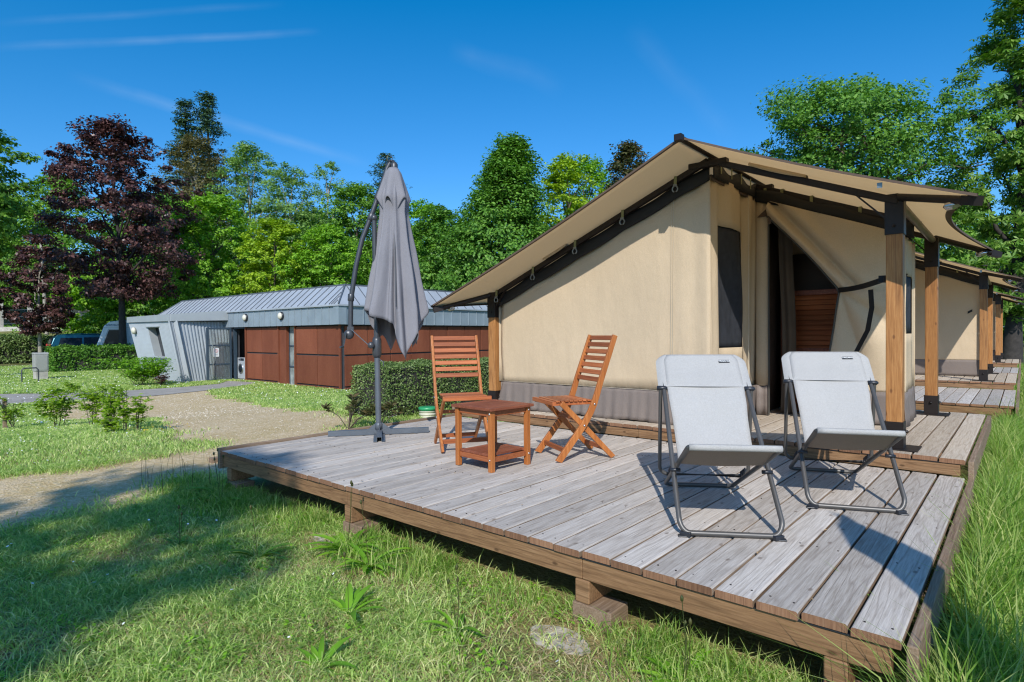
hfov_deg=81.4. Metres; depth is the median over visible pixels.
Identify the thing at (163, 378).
garden bush
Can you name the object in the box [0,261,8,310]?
copper maple
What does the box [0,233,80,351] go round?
copper maple
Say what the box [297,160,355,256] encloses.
ash tree
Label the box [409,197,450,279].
broadleaf tree
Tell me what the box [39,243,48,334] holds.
utility pole
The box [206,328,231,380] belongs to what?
door
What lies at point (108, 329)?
window frame
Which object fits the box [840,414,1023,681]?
overhanging grass
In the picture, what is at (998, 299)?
safari tent
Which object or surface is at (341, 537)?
broadleaf weed
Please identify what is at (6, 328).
building
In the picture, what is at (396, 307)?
cantilever parasol
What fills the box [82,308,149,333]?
laurel bush
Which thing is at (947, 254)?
broadleaf tree
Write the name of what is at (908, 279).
mesh window
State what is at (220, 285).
maple tree
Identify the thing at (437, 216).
maple tree
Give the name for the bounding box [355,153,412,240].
conifer tree
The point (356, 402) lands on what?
rhododendron
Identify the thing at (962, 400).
deck
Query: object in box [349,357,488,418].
clipped hedge
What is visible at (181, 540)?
broadleaf weed
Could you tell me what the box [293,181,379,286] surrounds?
broadleaf tree
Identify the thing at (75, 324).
broadleaf tree
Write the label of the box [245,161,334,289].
ash tree
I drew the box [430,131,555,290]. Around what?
maple tree
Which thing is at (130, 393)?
footpath
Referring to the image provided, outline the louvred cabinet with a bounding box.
[781,289,837,410]
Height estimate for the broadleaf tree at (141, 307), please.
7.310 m
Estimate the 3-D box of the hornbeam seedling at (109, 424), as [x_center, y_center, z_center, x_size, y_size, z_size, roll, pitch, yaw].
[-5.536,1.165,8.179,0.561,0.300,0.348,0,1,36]
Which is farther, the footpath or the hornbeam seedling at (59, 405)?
the footpath
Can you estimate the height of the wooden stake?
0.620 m
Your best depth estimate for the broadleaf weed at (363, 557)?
3.28 m
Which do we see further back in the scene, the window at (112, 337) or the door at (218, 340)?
the window at (112, 337)
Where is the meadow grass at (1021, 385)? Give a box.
[940,362,1023,458]
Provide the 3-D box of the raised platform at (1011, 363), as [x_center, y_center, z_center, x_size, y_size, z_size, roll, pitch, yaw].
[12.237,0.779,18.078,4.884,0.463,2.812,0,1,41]
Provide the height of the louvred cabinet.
1.280 m
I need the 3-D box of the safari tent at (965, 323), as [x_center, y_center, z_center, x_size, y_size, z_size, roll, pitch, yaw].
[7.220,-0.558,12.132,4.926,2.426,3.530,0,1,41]
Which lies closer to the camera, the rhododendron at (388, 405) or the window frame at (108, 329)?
the rhododendron at (388, 405)
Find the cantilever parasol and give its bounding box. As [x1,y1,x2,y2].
[328,156,428,441]
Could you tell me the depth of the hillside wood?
73.80 m
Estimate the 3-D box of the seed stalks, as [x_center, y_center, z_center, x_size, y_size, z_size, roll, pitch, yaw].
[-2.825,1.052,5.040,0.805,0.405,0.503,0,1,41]
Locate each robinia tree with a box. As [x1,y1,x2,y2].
[533,152,604,231]
[536,154,617,227]
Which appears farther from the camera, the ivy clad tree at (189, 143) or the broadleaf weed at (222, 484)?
the ivy clad tree at (189, 143)
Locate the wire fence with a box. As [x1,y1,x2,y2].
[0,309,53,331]
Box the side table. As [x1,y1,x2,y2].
[451,399,533,472]
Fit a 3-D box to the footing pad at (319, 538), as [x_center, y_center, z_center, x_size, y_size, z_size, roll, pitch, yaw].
[-1.168,1.285,3.772,0.254,0.077,0.145,0,1,41]
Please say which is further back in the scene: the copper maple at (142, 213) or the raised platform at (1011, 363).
the copper maple at (142, 213)
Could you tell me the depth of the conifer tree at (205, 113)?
76.84 m
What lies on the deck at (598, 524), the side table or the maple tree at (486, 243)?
the side table
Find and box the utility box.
[32,352,48,378]
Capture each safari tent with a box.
[431,133,1002,452]
[915,252,1023,381]
[993,291,1023,362]
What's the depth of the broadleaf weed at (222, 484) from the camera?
4.47 m
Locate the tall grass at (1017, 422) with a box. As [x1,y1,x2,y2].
[745,394,1023,681]
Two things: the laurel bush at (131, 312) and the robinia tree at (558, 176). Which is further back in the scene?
the laurel bush at (131, 312)
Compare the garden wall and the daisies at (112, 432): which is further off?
the garden wall
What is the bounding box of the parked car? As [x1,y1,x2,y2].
[46,333,100,346]
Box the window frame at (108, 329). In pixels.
[102,329,118,344]
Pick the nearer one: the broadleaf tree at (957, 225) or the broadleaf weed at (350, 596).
the broadleaf weed at (350, 596)
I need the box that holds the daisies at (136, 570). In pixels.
[6,519,557,661]
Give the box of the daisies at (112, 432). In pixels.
[7,399,375,462]
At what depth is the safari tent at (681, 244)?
5.67 m
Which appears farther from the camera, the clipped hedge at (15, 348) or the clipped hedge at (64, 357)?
the clipped hedge at (15, 348)
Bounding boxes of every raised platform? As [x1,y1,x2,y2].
[452,407,990,490]
[915,373,1019,396]
[993,359,1020,370]
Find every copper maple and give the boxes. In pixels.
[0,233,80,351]
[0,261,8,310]
[28,113,206,345]
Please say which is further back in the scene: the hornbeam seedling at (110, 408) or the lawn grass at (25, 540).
the hornbeam seedling at (110, 408)
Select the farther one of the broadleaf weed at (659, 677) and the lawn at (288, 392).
the lawn at (288, 392)
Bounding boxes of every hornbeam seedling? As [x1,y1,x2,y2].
[0,396,25,427]
[25,376,96,426]
[59,380,114,424]
[88,415,128,431]
[97,381,122,429]
[97,389,119,420]
[111,387,132,428]
[124,393,153,429]
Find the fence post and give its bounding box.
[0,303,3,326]
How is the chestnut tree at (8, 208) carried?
on the ground at (42, 498)
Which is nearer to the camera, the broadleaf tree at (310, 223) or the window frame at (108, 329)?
the window frame at (108, 329)
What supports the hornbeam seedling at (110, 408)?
on the ground at (42, 498)
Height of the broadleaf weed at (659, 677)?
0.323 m
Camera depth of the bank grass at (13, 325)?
52.29 m
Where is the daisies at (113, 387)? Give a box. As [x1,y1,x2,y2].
[0,365,350,423]
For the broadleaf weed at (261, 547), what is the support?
on the ground at (42, 498)
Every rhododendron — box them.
[321,393,382,428]
[359,400,409,423]
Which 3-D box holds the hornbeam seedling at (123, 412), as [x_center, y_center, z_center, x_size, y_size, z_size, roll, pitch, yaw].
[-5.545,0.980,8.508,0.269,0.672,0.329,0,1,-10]
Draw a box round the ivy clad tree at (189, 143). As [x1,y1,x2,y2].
[146,130,263,280]
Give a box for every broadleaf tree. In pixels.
[0,172,127,310]
[0,182,47,310]
[49,258,159,333]
[57,191,242,306]
[94,269,197,318]
[252,208,370,285]
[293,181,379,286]
[343,239,371,284]
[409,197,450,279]
[911,184,1001,269]
[921,189,1009,288]
[995,248,1023,342]
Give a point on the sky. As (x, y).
(426, 84)
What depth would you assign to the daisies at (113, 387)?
20.71 m
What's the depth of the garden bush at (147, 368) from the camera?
21.22 m
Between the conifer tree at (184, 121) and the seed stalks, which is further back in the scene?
the conifer tree at (184, 121)
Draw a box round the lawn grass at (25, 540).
[0,450,822,681]
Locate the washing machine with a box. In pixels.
[238,357,244,378]
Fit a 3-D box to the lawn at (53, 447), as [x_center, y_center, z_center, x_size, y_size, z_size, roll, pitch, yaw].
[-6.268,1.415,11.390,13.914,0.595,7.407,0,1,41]
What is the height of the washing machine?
0.840 m
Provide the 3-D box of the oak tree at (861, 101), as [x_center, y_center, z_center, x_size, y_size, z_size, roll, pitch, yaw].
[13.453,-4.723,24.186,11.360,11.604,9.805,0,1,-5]
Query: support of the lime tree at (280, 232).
on the ground at (42, 498)
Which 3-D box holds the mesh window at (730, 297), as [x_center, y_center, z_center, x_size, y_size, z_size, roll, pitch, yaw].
[2.043,-0.494,5.585,0.049,1.110,0.571,0,1,43]
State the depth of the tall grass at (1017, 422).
2.39 m
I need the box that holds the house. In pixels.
[0,269,41,325]
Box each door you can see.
[36,355,47,369]
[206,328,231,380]
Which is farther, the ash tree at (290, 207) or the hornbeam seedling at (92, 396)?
the ash tree at (290, 207)
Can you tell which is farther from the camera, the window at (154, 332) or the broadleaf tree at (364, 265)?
the broadleaf tree at (364, 265)
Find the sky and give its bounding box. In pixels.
[0,0,1023,270]
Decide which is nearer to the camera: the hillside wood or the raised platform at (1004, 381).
the raised platform at (1004, 381)
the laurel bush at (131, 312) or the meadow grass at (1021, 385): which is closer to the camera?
the meadow grass at (1021, 385)
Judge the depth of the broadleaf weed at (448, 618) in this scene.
2.55 m
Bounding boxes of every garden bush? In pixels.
[92,356,176,384]
[153,373,169,384]
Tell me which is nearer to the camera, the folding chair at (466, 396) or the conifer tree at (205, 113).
the folding chair at (466, 396)
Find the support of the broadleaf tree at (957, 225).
on the ground at (42, 498)
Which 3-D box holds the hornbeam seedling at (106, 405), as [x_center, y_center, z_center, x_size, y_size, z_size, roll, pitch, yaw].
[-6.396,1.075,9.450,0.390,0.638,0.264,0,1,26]
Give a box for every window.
[104,330,118,344]
[148,326,164,357]
[289,326,293,383]
[718,226,742,347]
[906,274,910,333]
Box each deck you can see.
[218,414,973,681]
[915,386,1019,423]
[993,367,1020,385]
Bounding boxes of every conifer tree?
[156,97,207,236]
[176,90,243,232]
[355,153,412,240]
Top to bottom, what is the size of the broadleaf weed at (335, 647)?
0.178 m
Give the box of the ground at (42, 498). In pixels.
[0,324,1023,681]
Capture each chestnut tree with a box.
[0,129,51,258]
[922,0,1023,362]
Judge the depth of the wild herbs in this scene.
2.22 m
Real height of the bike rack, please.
0.705 m
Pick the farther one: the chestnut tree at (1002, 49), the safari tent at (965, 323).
the chestnut tree at (1002, 49)
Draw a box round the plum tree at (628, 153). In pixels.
[602,139,652,189]
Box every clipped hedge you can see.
[0,332,52,363]
[44,343,139,371]
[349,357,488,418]
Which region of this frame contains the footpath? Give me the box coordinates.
[0,381,254,403]
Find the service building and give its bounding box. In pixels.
[127,284,488,389]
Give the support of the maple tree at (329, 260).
on the ground at (42, 498)
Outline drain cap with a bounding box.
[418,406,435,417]
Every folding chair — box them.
[430,335,491,452]
[532,334,616,462]
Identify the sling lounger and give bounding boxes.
[656,354,786,541]
[781,352,908,515]
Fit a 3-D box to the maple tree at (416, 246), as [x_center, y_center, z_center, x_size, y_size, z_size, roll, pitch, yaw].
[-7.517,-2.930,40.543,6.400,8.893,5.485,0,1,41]
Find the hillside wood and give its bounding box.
[15,240,369,304]
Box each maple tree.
[137,191,272,314]
[268,222,371,289]
[370,237,443,288]
[411,203,464,290]
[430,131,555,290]
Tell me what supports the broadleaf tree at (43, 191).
on the ground at (42, 498)
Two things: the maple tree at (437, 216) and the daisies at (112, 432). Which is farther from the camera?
the maple tree at (437, 216)
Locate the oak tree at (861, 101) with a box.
[736,72,1023,238]
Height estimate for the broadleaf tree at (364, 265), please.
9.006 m
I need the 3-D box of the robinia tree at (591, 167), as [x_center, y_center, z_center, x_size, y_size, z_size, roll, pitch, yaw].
[5.172,-5.439,40.084,7.586,13.735,8.097,0,1,41]
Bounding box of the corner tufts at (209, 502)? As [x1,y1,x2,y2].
[129,467,297,535]
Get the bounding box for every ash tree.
[201,140,297,293]
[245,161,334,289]
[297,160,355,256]
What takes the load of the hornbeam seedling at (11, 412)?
on the ground at (42, 498)
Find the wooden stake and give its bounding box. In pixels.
[0,398,12,427]
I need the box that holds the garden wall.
[40,305,95,322]
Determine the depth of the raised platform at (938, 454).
4.91 m
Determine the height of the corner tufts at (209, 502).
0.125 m
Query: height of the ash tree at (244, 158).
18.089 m
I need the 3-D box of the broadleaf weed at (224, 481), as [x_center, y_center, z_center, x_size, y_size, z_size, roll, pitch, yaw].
[-2.342,1.053,4.744,0.495,0.398,0.545,0,1,41]
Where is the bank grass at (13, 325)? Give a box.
[0,324,70,334]
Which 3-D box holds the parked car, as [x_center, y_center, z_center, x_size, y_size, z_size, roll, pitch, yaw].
[-24.921,0.454,35.583,4.716,1.925,1.910,-1,1,-42]
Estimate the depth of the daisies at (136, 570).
3.07 m
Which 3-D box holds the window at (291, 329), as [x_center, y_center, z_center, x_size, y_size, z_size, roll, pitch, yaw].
[-7.859,0.567,21.497,0.700,2.225,0.050,0,1,41]
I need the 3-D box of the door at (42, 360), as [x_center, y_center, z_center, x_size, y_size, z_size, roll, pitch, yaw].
[-19.462,0.899,24.659,0.012,0.600,0.380,0,1,41]
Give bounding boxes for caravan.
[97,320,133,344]
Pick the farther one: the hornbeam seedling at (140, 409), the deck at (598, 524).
the hornbeam seedling at (140, 409)
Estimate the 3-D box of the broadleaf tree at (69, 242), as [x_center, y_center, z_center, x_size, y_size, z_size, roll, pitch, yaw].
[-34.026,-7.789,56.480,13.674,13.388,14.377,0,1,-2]
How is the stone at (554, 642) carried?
on the ground at (42, 498)
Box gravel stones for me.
[2,391,343,519]
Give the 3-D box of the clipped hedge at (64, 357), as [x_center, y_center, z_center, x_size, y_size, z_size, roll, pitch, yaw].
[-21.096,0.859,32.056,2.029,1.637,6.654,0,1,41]
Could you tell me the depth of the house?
63.02 m
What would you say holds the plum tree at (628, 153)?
on the ground at (42, 498)
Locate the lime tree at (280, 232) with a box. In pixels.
[230,217,310,294]
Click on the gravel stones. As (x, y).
(191, 413)
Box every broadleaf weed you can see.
[163,505,202,545]
[185,448,251,501]
[204,454,242,506]
[217,505,291,566]
[294,621,356,672]
[303,480,386,561]
[327,551,383,620]
[335,500,411,576]
[419,564,485,644]
[632,595,725,681]
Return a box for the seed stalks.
[141,445,210,491]
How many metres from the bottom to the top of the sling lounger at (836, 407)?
0.826 m
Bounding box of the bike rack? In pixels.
[21,367,38,381]
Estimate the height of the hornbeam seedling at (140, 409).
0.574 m
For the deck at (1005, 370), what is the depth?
14.36 m
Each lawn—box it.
[0,365,353,446]
[0,392,530,519]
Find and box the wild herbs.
[976,467,1020,650]
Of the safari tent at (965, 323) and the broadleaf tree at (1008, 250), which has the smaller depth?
the safari tent at (965, 323)

